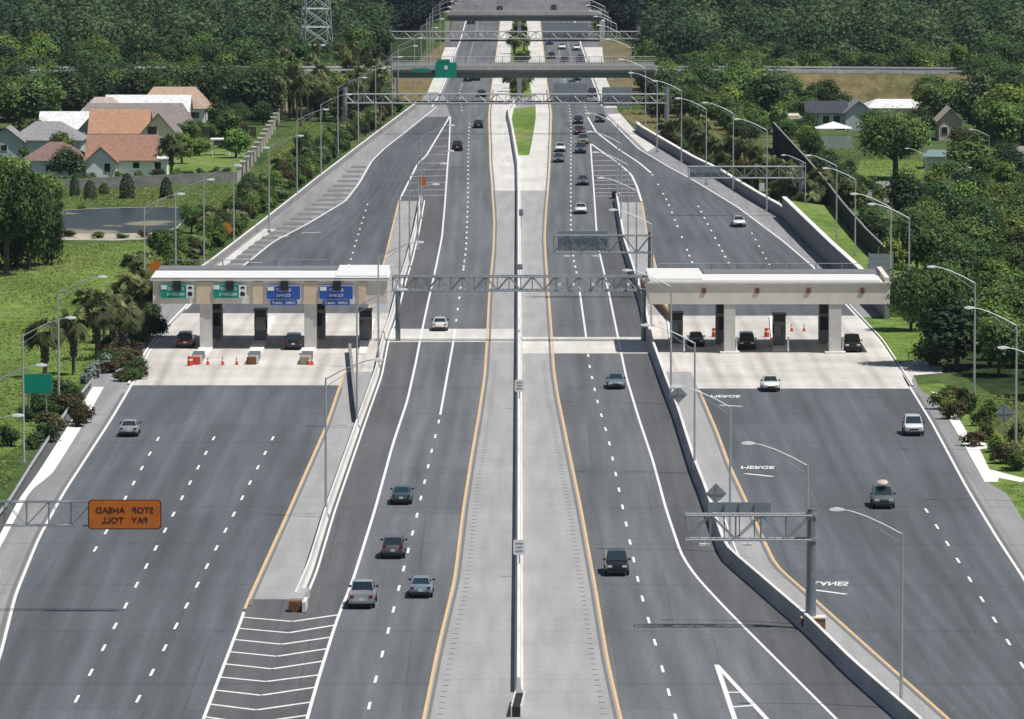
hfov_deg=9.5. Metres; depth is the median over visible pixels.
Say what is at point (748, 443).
street lamp
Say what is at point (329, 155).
green shrub
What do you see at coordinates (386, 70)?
palm tree
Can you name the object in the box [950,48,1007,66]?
broadleaf tree
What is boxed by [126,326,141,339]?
dark shrub
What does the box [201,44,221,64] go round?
tall tree
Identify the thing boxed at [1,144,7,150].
window
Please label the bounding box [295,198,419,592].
roadside barrier
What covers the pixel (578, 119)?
sedan car
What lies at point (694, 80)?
tall tree
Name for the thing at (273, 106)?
broadleaf tree
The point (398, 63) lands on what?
street lamp
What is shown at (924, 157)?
street lamp
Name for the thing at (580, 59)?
suv car
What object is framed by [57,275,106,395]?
street lamp
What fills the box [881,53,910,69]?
dark broadleaf tree
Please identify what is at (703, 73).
dark broadleaf tree
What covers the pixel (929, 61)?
light green tree
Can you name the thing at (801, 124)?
dark broadleaf tree
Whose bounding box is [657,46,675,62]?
broadleaf tree
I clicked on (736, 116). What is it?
light green tree
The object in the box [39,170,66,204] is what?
light green tree
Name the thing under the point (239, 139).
light green tree
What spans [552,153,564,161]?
sedan car
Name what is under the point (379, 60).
palm tree
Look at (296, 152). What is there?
street lamp
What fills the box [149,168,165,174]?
dark shrub
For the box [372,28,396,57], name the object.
tall tree
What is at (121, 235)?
green shrub
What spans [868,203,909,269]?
street lamp
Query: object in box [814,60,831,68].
light green tree
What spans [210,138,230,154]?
pergola
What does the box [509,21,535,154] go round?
median grass
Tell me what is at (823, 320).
booth window
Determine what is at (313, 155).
light shrub
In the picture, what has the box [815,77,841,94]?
broadleaf tree
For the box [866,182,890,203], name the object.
cul de sac
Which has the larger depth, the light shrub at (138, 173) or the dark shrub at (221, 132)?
the dark shrub at (221, 132)
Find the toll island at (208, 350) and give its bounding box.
[197,316,223,356]
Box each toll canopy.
[150,260,390,348]
[646,263,891,353]
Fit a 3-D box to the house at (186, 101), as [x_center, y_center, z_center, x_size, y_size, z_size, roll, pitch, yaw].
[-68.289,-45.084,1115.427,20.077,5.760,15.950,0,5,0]
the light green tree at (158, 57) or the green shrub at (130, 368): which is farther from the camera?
the light green tree at (158, 57)
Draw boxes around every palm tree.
[20,316,65,373]
[59,306,90,374]
[71,287,99,331]
[75,294,119,359]
[90,287,122,338]
[96,294,131,342]
[100,282,136,335]
[110,273,149,315]
[110,299,145,346]
[119,253,146,274]
[124,265,152,311]
[125,280,159,320]
[128,259,151,277]
[132,258,154,266]
[134,250,155,257]
[155,133,185,173]
[184,234,206,242]
[184,248,200,257]
[192,211,215,222]
[212,208,238,219]
[236,211,251,222]
[237,190,258,196]
[268,75,287,112]
[270,46,286,60]
[270,157,287,167]
[270,189,289,201]
[280,48,294,63]
[281,78,299,118]
[283,64,295,103]
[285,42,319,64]
[286,63,304,104]
[288,70,307,121]
[289,74,308,126]
[289,84,294,113]
[289,146,311,156]
[290,60,303,65]
[293,149,314,156]
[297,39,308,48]
[298,80,313,120]
[304,61,314,68]
[304,73,320,117]
[305,54,320,68]
[306,74,322,117]
[307,75,319,119]
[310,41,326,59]
[310,68,325,116]
[311,61,332,83]
[312,80,333,121]
[318,72,329,115]
[327,62,337,68]
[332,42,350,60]
[333,118,349,123]
[336,77,362,113]
[336,78,361,105]
[339,52,356,65]
[341,54,360,72]
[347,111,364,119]
[348,42,363,58]
[351,78,366,111]
[353,66,372,83]
[353,72,370,87]
[356,48,374,65]
[357,77,369,110]
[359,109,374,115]
[361,116,383,128]
[365,58,377,68]
[366,74,390,126]
[368,57,384,68]
[372,66,392,83]
[373,73,391,111]
[500,78,513,89]
[505,36,524,53]
[511,32,523,46]
[512,78,528,87]
[513,25,527,34]
[519,35,530,50]
[641,78,665,110]
[653,119,677,135]
[663,118,680,136]
[671,112,690,136]
[677,76,692,114]
[677,116,697,148]
[683,118,705,137]
[684,132,704,153]
[694,114,712,130]
[694,131,717,157]
[696,87,712,119]
[702,119,713,137]
[703,135,723,153]
[721,136,746,162]
[734,137,756,159]
[741,163,772,189]
[745,144,770,163]
[749,154,777,171]
[768,160,783,176]
[768,179,783,203]
[770,169,792,196]
[772,158,796,174]
[775,169,798,197]
[777,174,804,198]
[783,165,808,195]
[793,191,820,202]
[796,178,813,192]
[796,181,824,203]
[806,166,833,184]
[811,176,838,204]
[814,187,827,204]
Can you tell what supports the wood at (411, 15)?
on the forest floor
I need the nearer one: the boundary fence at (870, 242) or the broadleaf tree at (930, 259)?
the broadleaf tree at (930, 259)
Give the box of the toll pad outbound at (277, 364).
[133,313,389,384]
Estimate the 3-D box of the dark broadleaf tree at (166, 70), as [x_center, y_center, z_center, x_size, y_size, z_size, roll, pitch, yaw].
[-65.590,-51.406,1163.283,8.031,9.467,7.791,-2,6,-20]
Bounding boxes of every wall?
[57,172,236,188]
[348,343,358,418]
[636,122,782,217]
[640,278,646,295]
[656,304,669,319]
[782,197,889,318]
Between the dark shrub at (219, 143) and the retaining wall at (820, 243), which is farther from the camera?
the dark shrub at (219, 143)
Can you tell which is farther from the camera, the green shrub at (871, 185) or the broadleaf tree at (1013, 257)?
the green shrub at (871, 185)
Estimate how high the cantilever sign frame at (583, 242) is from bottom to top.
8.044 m
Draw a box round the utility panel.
[868,253,893,277]
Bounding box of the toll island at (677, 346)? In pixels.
[667,317,685,351]
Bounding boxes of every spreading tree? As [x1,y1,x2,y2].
[0,155,53,275]
[853,104,938,177]
[885,251,988,364]
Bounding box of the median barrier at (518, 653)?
[507,100,522,691]
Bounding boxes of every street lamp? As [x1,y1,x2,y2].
[0,363,46,385]
[0,413,23,418]
[21,316,75,464]
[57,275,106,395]
[144,193,184,278]
[175,178,214,264]
[203,164,241,263]
[233,147,269,240]
[267,135,303,232]
[296,109,328,198]
[320,93,351,179]
[325,358,382,517]
[336,77,366,158]
[356,288,406,428]
[357,67,385,145]
[374,56,401,131]
[377,241,423,368]
[391,45,417,117]
[398,37,422,95]
[399,183,439,294]
[408,162,446,267]
[414,27,438,92]
[416,150,453,251]
[419,124,454,218]
[420,18,443,82]
[426,11,448,55]
[429,6,450,61]
[431,1,453,60]
[439,0,446,52]
[585,113,617,195]
[586,5,607,61]
[586,131,621,218]
[589,10,610,61]
[590,0,605,58]
[592,151,628,247]
[593,16,617,79]
[597,24,620,86]
[597,177,636,284]
[606,39,631,109]
[609,208,653,326]
[618,59,645,126]
[623,269,671,402]
[628,72,658,152]
[641,323,695,471]
[652,80,682,162]
[670,385,732,548]
[675,97,707,184]
[702,102,734,190]
[734,118,768,210]
[742,441,808,611]
[782,154,805,204]
[805,154,836,238]
[822,167,855,256]
[830,507,902,699]
[850,193,891,284]
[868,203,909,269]
[905,148,925,181]
[927,265,976,396]
[964,306,1017,443]
[997,346,1023,352]
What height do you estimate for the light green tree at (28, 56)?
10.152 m
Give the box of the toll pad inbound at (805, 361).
[648,315,943,388]
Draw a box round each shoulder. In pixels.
[0,47,1023,647]
[425,191,618,718]
[489,21,550,190]
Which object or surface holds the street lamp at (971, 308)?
on the lawn at (896, 335)
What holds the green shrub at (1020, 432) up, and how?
on the ground at (948, 375)
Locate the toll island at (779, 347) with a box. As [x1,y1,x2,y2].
[769,316,787,351]
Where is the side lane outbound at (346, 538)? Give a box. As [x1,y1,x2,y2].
[205,118,449,718]
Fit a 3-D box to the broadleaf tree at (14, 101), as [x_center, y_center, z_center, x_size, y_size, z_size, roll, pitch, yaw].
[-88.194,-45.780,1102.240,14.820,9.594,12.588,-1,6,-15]
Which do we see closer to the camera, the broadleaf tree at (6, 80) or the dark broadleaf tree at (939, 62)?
the broadleaf tree at (6, 80)
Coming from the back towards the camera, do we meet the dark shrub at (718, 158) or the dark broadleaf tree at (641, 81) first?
the dark broadleaf tree at (641, 81)
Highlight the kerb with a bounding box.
[127,200,912,589]
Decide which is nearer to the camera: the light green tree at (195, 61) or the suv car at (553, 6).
the light green tree at (195, 61)
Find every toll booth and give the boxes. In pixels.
[213,304,220,336]
[253,308,267,338]
[317,304,324,336]
[358,308,372,338]
[669,311,683,341]
[716,304,723,340]
[772,312,786,343]
[819,304,828,340]
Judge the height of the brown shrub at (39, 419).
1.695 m
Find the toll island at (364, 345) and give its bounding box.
[359,319,374,354]
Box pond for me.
[56,207,191,233]
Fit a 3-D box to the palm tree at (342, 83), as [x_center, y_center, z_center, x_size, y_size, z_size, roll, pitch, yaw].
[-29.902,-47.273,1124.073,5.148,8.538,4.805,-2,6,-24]
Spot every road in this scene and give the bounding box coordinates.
[28,71,975,74]
[445,0,601,46]
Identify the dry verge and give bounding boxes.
[397,41,956,163]
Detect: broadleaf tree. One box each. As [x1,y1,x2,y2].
[0,52,34,71]
[0,60,10,77]
[0,70,66,118]
[0,71,23,120]
[0,74,25,120]
[0,80,59,130]
[0,218,15,247]
[2,61,26,76]
[2,164,61,269]
[14,51,58,69]
[16,63,33,76]
[19,117,45,129]
[36,62,92,110]
[43,143,90,175]
[47,69,78,77]
[48,130,78,146]
[49,49,80,69]
[65,38,99,59]
[67,38,119,61]
[68,36,116,51]
[69,56,87,68]
[71,45,122,64]
[73,57,112,96]
[73,68,116,96]
[74,55,108,71]
[76,58,117,74]
[76,75,96,110]
[98,57,123,68]
[106,58,140,71]
[114,63,159,94]
[115,61,134,75]
[123,30,172,56]
[139,57,175,68]
[142,59,172,74]
[142,71,182,93]
[142,227,170,256]
[148,42,179,64]
[153,64,179,83]
[157,232,183,251]
[161,61,203,80]
[174,63,213,105]
[178,118,201,139]
[178,204,201,232]
[184,40,224,65]
[199,57,221,74]
[200,63,239,107]
[200,204,216,215]
[203,60,246,101]
[205,97,231,126]
[210,67,253,108]
[213,109,243,131]
[214,210,232,226]
[219,194,243,209]
[220,34,273,57]
[227,63,292,109]
[229,100,254,122]
[233,45,266,68]
[234,179,254,196]
[237,64,282,115]
[237,173,259,190]
[240,171,259,181]
[245,53,288,77]
[249,47,277,61]
[249,98,273,124]
[258,171,266,182]
[270,165,285,171]
[271,99,284,112]
[276,42,317,55]
[278,28,328,43]
[292,129,312,147]
[300,138,313,147]
[303,84,325,112]
[306,28,349,46]
[311,146,323,157]
[315,37,358,54]
[319,49,339,63]
[321,56,342,68]
[322,124,341,135]
[330,70,343,79]
[337,68,355,108]
[343,65,372,75]
[352,54,364,65]
[352,98,374,110]
[367,66,394,97]
[368,78,393,101]
[378,95,394,106]
[632,55,659,83]
[634,42,664,58]
[634,60,656,92]
[640,68,677,100]
[643,87,677,122]
[646,50,668,60]
[651,56,675,68]
[654,66,681,78]
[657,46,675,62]
[662,70,683,111]
[663,82,688,117]
[672,44,696,61]
[672,53,689,63]
[678,64,700,75]
[680,60,716,81]
[684,58,719,68]
[684,82,713,119]
[686,50,708,60]
[689,54,704,61]
[690,92,723,123]
[695,74,726,93]
[702,50,724,61]
[705,54,730,65]
[707,50,730,62]
[709,46,738,56]
[710,63,762,100]
[712,98,738,125]
[713,91,734,125]
[720,106,743,131]
[721,53,759,67]
[724,50,754,62]
[725,116,753,140]
[728,56,769,71]
[728,99,758,118]
[738,47,765,62]
[743,65,798,118]
[744,108,770,130]
[744,116,762,138]
[745,42,756,52]
[754,38,784,50]
[755,45,775,59]
[760,91,791,110]
[768,42,795,59]
[770,113,783,129]
[771,63,787,72]
[774,57,801,68]
[774,95,796,112]
[776,33,805,53]
[776,73,795,87]
[776,117,801,140]
[779,53,804,68]
[784,73,803,86]
[790,84,803,99]
[791,94,799,112]
[792,49,822,68]
[793,95,817,115]
[794,109,820,131]
[795,120,811,135]
[799,80,820,99]
[801,131,826,154]
[810,57,841,68]
[811,152,830,172]
[813,147,841,163]
[814,45,847,57]
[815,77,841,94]
[815,85,836,100]
[820,41,849,68]
[821,156,847,176]
[830,167,860,194]
[832,90,860,101]
[833,162,861,188]
[842,48,886,68]
[848,202,885,218]
[849,49,885,69]
[850,207,889,240]
[857,109,885,124]
[857,196,882,212]
[860,206,893,227]
[872,32,914,54]
[876,52,895,66]
[879,219,889,242]
[881,36,913,60]
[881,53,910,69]
[881,163,926,215]
[883,227,901,244]
[885,207,932,267]
[888,263,926,330]
[889,202,944,229]
[899,42,943,69]
[903,40,950,56]
[903,219,974,269]
[906,79,961,128]
[906,106,935,127]
[908,71,948,96]
[909,195,942,211]
[915,178,959,222]
[916,290,996,369]
[920,179,954,197]
[922,54,945,69]
[922,251,938,270]
[923,157,977,182]
[923,261,963,281]
[925,175,960,187]
[929,237,980,278]
[940,217,955,229]
[941,77,967,88]
[941,125,981,149]
[943,139,997,172]
[949,64,1004,134]
[949,190,994,219]
[949,213,996,245]
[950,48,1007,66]
[950,65,963,73]
[955,168,988,195]
[955,170,978,185]
[956,51,1008,79]
[956,196,1002,248]
[958,92,980,131]
[958,231,975,247]
[963,268,1002,296]
[965,237,992,267]
[965,310,1023,375]
[967,31,1023,52]
[967,197,1004,223]
[969,41,1011,60]
[970,37,1020,64]
[973,172,994,181]
[974,60,1002,80]
[976,277,1023,314]
[980,59,1023,83]
[982,178,1000,189]
[984,240,1023,273]
[989,137,1006,151]
[989,139,1023,171]
[989,264,1023,287]
[990,192,1023,209]
[990,203,1023,224]
[991,226,1019,249]
[992,198,1012,210]
[994,146,1018,170]
[997,61,1023,86]
[999,223,1023,258]
[1000,181,1023,192]
[1004,76,1023,98]
[1009,45,1023,65]
[1010,307,1023,322]
[1011,116,1023,145]
[1012,105,1023,145]
[1012,193,1023,209]
[1013,40,1023,55]
[1013,181,1023,196]
[1017,335,1023,377]
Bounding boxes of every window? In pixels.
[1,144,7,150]
[45,164,54,171]
[104,163,110,171]
[132,162,139,168]
[147,126,157,134]
[154,162,160,168]
[191,112,199,118]
[213,313,220,325]
[254,318,267,329]
[317,313,324,325]
[359,319,371,329]
[672,323,682,332]
[717,317,723,329]
[772,323,785,334]
[820,317,827,329]
[822,115,829,123]
[833,115,840,123]
[941,126,947,133]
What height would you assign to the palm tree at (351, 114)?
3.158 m
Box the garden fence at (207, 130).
[191,127,255,137]
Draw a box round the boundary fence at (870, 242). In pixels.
[773,122,885,253]
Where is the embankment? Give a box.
[17,73,976,108]
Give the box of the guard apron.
[218,47,654,264]
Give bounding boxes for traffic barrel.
[187,356,192,365]
[764,328,768,336]
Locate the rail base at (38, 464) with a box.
[0,387,91,532]
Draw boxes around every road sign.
[148,259,161,273]
[222,222,232,236]
[419,177,425,198]
[513,540,524,563]
[515,380,523,398]
[517,264,522,273]
[669,388,686,404]
[706,483,726,512]
[759,183,764,190]
[995,404,1013,438]
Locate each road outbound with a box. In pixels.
[0,117,447,718]
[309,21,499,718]
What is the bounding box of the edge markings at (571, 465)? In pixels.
[243,21,949,718]
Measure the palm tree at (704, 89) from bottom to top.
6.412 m
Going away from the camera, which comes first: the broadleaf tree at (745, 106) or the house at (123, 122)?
the house at (123, 122)
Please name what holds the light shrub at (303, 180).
on the ground at (948, 375)
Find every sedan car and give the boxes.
[119,419,140,435]
[390,485,413,503]
[409,575,434,596]
[431,317,448,330]
[473,119,483,127]
[477,89,485,96]
[546,40,553,44]
[547,52,555,57]
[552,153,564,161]
[554,142,565,151]
[558,43,565,48]
[572,44,580,49]
[573,115,582,123]
[573,126,584,134]
[574,203,587,213]
[577,175,589,184]
[595,114,605,121]
[606,372,625,388]
[687,331,704,345]
[731,215,745,226]
[760,375,779,390]
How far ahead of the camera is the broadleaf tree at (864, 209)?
830.86 m
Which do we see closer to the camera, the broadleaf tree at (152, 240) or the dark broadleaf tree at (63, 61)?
the broadleaf tree at (152, 240)
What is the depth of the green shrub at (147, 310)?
696.91 m
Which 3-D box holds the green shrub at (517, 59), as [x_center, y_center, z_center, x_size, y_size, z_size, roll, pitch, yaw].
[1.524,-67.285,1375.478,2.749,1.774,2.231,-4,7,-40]
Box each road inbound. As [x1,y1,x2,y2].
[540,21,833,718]
[562,123,1023,718]
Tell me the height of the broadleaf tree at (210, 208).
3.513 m
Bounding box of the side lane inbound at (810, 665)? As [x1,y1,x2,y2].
[591,145,894,718]
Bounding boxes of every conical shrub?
[69,175,79,196]
[83,179,96,198]
[98,183,109,194]
[118,173,134,198]
[159,176,173,197]
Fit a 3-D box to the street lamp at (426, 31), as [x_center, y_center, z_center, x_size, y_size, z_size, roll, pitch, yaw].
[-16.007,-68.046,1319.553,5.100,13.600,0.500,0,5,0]
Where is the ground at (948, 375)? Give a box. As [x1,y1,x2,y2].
[0,11,1023,520]
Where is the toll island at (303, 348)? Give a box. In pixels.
[300,316,327,354]
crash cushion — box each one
[192,351,204,363]
[247,351,260,363]
[289,588,309,611]
[299,351,312,363]
[511,691,524,716]
[612,191,619,198]
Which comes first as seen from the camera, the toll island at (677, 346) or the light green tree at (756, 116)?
the toll island at (677, 346)
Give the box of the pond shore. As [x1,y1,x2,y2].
[59,207,182,239]
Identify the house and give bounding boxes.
[0,121,86,156]
[20,135,168,177]
[39,111,88,140]
[81,95,192,114]
[83,103,192,129]
[87,109,182,150]
[147,87,210,122]
[768,113,800,131]
[802,97,873,129]
[864,99,932,117]
[921,150,949,168]
[933,105,964,140]
[1015,146,1023,173]
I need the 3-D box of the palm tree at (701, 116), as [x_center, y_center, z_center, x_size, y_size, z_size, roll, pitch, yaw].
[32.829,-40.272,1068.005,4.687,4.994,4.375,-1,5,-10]
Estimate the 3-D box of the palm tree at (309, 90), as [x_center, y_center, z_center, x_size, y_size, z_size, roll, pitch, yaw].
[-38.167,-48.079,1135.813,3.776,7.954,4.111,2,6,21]
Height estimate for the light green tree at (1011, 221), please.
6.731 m
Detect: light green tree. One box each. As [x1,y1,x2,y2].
[0,31,21,62]
[0,154,49,182]
[16,41,51,61]
[16,49,41,62]
[21,28,57,51]
[31,34,60,53]
[37,60,56,71]
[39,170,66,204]
[82,35,108,46]
[103,42,123,60]
[105,67,124,95]
[132,52,161,65]
[169,130,195,163]
[174,55,201,69]
[186,30,213,45]
[192,137,208,154]
[195,215,214,233]
[214,50,237,64]
[223,127,252,157]
[227,209,241,220]
[257,186,270,195]
[261,169,283,185]
[274,55,295,65]
[276,40,293,50]
[280,153,293,169]
[295,96,313,110]
[326,87,351,118]
[328,74,347,87]
[343,24,377,57]
[658,59,678,68]
[675,73,699,112]
[702,41,725,54]
[717,62,744,72]
[717,80,743,106]
[717,108,729,126]
[728,114,747,131]
[745,109,765,139]
[749,66,772,84]
[766,57,787,68]
[767,101,789,127]
[794,124,812,145]
[797,127,818,154]
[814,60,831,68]
[834,178,864,210]
[877,238,907,270]
[889,234,914,264]
[914,198,949,225]
[915,52,942,69]
[920,167,952,193]
[936,52,954,69]
[942,241,967,257]
[945,43,967,69]
[947,178,979,201]
[963,163,982,174]
[967,296,1018,366]
[968,254,1006,279]
[970,95,1008,144]
[972,92,996,142]
[973,81,1023,133]
[975,181,1001,197]
[978,99,1022,146]
[980,154,1002,179]
[982,280,1010,291]
[984,184,1014,205]
[990,256,1012,274]
[992,160,1021,184]
[993,210,1023,237]
[1000,290,1023,319]
[1008,172,1023,185]
[1011,101,1023,110]
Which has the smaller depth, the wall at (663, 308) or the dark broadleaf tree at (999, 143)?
the wall at (663, 308)
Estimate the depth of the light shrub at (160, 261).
768.74 m
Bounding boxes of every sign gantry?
[343,83,668,124]
[388,23,639,63]
[392,275,645,340]
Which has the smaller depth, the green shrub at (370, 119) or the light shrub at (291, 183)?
the light shrub at (291, 183)
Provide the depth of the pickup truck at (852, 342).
670.72 m
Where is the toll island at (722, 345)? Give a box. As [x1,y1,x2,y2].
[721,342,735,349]
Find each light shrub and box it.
[17,146,29,158]
[77,203,86,208]
[84,172,98,177]
[90,231,105,237]
[134,170,143,175]
[147,255,165,263]
[148,257,163,273]
[159,242,174,255]
[167,227,184,235]
[171,167,181,173]
[173,251,187,264]
[176,239,186,255]
[178,204,187,208]
[184,256,198,264]
[198,229,211,250]
[209,223,229,246]
[212,230,225,246]
[244,190,259,198]
[245,197,258,218]
[258,200,270,212]
[262,196,274,209]
[267,191,278,207]
[271,185,286,197]
[282,178,298,188]
[294,173,306,186]
[303,164,315,175]
[304,152,323,162]
[305,158,317,166]
[310,164,319,173]
[314,150,326,168]
[319,134,331,141]
[324,137,334,146]
[333,147,342,157]
[336,140,349,151]
[722,150,731,161]
[728,170,739,176]
[861,186,869,199]
[862,176,871,186]
[869,175,876,182]
[873,186,886,200]
[927,386,956,407]
[978,416,995,438]
[981,398,1001,419]
[986,433,1004,452]
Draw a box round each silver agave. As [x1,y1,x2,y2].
[79,371,92,383]
[84,365,100,378]
[89,360,109,368]
[100,353,111,360]
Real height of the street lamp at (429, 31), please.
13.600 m
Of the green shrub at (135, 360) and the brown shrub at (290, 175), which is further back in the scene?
the brown shrub at (290, 175)
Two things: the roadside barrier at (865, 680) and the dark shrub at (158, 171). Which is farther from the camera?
the dark shrub at (158, 171)
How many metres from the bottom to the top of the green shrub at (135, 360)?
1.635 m
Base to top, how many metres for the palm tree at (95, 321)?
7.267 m
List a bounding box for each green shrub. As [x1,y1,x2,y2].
[0,423,21,445]
[18,407,39,420]
[25,431,43,449]
[30,394,58,413]
[47,401,65,413]
[58,175,71,178]
[63,230,76,236]
[65,386,85,399]
[69,401,88,425]
[75,173,83,177]
[96,349,114,360]
[102,335,115,343]
[109,357,125,365]
[114,171,124,176]
[114,368,138,381]
[115,233,130,237]
[120,366,143,373]
[123,359,142,367]
[125,360,149,369]
[128,323,150,343]
[130,369,147,378]
[132,354,148,363]
[141,304,152,322]
[149,303,163,318]
[163,259,177,264]
[170,251,182,264]
[180,235,189,245]
[186,246,197,259]
[195,167,205,172]
[196,120,203,132]
[206,237,215,248]
[207,166,219,172]
[208,124,220,137]
[213,218,232,239]
[220,199,232,209]
[221,166,231,171]
[231,219,245,235]
[241,215,248,228]
[244,196,261,208]
[258,195,267,212]
[270,176,287,198]
[288,162,295,169]
[293,159,304,170]
[297,154,307,165]
[313,157,319,166]
[314,136,324,144]
[322,147,331,163]
[328,141,336,157]
[335,133,350,141]
[342,130,352,139]
[343,140,350,150]
[365,113,378,130]
[394,96,404,111]
[513,55,522,61]
[523,50,530,55]
[677,135,691,150]
[688,147,701,153]
[699,145,713,155]
[768,190,779,200]
[812,140,824,156]
[866,180,881,190]
[874,196,886,209]
[955,392,979,413]
[967,405,989,425]
[1004,444,1023,470]
[1005,420,1023,441]
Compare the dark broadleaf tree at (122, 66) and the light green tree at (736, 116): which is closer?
the light green tree at (736, 116)
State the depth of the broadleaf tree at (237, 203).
874.66 m
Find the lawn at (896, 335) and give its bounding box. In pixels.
[0,137,1023,519]
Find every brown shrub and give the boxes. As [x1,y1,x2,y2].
[33,410,58,423]
[47,414,67,430]
[53,393,77,413]
[65,393,82,402]
[67,401,96,420]
[70,408,87,426]
[96,361,120,372]
[99,343,113,352]
[105,344,119,353]
[110,338,130,346]
[111,369,128,380]
[114,356,126,366]
[115,347,127,352]
[117,351,136,360]
[127,341,145,351]
[131,346,143,356]
[131,350,141,356]
[133,366,148,375]
[137,229,149,237]
[188,239,199,260]
[238,123,247,129]
[240,202,252,217]
[280,162,287,170]
[281,170,295,188]
[302,167,312,181]
[345,125,357,140]
[376,104,386,114]
[384,104,390,116]
[671,136,678,143]
[692,152,701,158]
[724,158,732,169]
[734,160,744,172]
[739,158,749,172]
[939,400,966,418]
[946,384,958,396]
[954,387,968,400]
[959,430,988,445]
[989,443,1008,462]
[1001,442,1020,449]
[1003,446,1023,468]
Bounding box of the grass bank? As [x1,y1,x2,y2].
[791,201,922,316]
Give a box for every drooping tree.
[0,223,55,267]
[33,187,68,265]
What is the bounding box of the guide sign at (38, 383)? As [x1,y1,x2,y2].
[24,374,52,419]
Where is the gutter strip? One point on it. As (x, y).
(56, 455)
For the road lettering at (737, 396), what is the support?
on the toll road inbound at (962, 657)
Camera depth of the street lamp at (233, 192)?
822.18 m
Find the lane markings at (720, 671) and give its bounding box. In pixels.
[0,21,1023,718]
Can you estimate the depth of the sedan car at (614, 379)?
629.92 m
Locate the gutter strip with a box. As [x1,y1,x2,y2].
[0,387,1023,546]
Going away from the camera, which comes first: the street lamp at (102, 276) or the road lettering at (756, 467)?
the road lettering at (756, 467)
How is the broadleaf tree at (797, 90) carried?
on the ground at (948, 375)
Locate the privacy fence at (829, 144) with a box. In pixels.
[820,136,852,147]
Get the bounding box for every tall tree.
[0,41,16,61]
[44,47,59,61]
[120,53,139,65]
[130,32,152,47]
[137,50,159,65]
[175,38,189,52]
[176,46,200,62]
[191,56,205,65]
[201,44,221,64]
[229,51,242,58]
[236,35,251,42]
[365,43,390,65]
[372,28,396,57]
[678,54,691,65]
[685,78,702,89]
[685,88,704,117]
[728,43,745,55]
[783,45,797,56]
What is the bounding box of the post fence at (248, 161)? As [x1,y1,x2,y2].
[236,99,287,181]
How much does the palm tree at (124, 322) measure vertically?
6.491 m
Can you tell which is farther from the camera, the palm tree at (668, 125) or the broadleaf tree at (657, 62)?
the broadleaf tree at (657, 62)
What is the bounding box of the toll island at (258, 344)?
[248,316,275,353]
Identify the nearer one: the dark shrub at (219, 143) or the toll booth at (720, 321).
the toll booth at (720, 321)
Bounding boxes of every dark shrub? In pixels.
[15,404,41,413]
[30,392,54,401]
[32,421,61,441]
[50,386,61,398]
[53,376,63,387]
[56,377,81,394]
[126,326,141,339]
[141,314,158,336]
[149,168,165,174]
[152,317,170,336]
[161,251,173,257]
[180,169,194,173]
[194,238,206,256]
[214,135,224,147]
[216,124,226,136]
[285,168,303,186]
[334,131,343,137]
[352,122,360,131]
[360,121,371,135]
[701,156,714,163]
[707,152,724,165]
[723,167,731,171]
[738,174,751,184]
[843,157,855,173]
[852,172,862,187]
[906,338,952,365]
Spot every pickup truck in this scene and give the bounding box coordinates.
[348,579,377,607]
[841,333,861,351]
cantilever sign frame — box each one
[0,500,160,528]
[553,231,653,267]
[684,502,825,628]
[688,163,804,197]
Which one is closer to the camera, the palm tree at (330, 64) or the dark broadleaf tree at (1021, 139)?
the dark broadleaf tree at (1021, 139)
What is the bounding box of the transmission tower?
[300,0,332,45]
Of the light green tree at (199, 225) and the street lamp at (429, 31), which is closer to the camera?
the light green tree at (199, 225)
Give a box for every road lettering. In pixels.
[711,395,740,397]
[741,466,774,468]
[816,581,847,585]
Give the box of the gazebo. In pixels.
[815,121,851,135]
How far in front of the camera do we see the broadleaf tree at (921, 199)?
841.20 m
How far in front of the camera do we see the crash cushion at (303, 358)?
657.07 m
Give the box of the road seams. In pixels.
[0,90,1023,718]
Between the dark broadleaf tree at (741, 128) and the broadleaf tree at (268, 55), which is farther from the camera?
the broadleaf tree at (268, 55)
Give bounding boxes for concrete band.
[387,329,649,352]
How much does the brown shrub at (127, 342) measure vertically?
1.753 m
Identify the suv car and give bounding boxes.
[176,331,195,347]
[284,332,303,348]
[381,533,407,557]
[451,140,463,150]
[550,4,557,9]
[574,142,586,152]
[576,54,585,61]
[577,133,588,143]
[587,87,597,96]
[603,548,630,574]
[737,331,756,348]
[870,483,895,507]
[902,413,924,434]
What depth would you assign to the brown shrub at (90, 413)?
596.13 m
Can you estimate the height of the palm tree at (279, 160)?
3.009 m
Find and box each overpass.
[392,56,654,101]
[445,10,604,41]
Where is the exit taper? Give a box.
[588,117,692,195]
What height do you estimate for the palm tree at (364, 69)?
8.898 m
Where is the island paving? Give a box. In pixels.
[250,201,946,718]
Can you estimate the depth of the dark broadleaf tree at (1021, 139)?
1019.57 m
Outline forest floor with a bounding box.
[65,22,1023,409]
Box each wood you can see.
[0,0,1023,39]
[0,0,1023,59]
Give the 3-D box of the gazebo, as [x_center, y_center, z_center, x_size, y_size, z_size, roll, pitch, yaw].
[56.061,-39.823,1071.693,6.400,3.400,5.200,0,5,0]
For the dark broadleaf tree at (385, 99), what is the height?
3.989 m
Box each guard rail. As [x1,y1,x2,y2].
[0,377,93,513]
[26,66,390,71]
[655,66,977,73]
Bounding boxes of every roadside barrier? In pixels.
[202,104,416,264]
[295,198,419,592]
[614,193,922,718]
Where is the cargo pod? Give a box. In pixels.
[877,479,887,484]

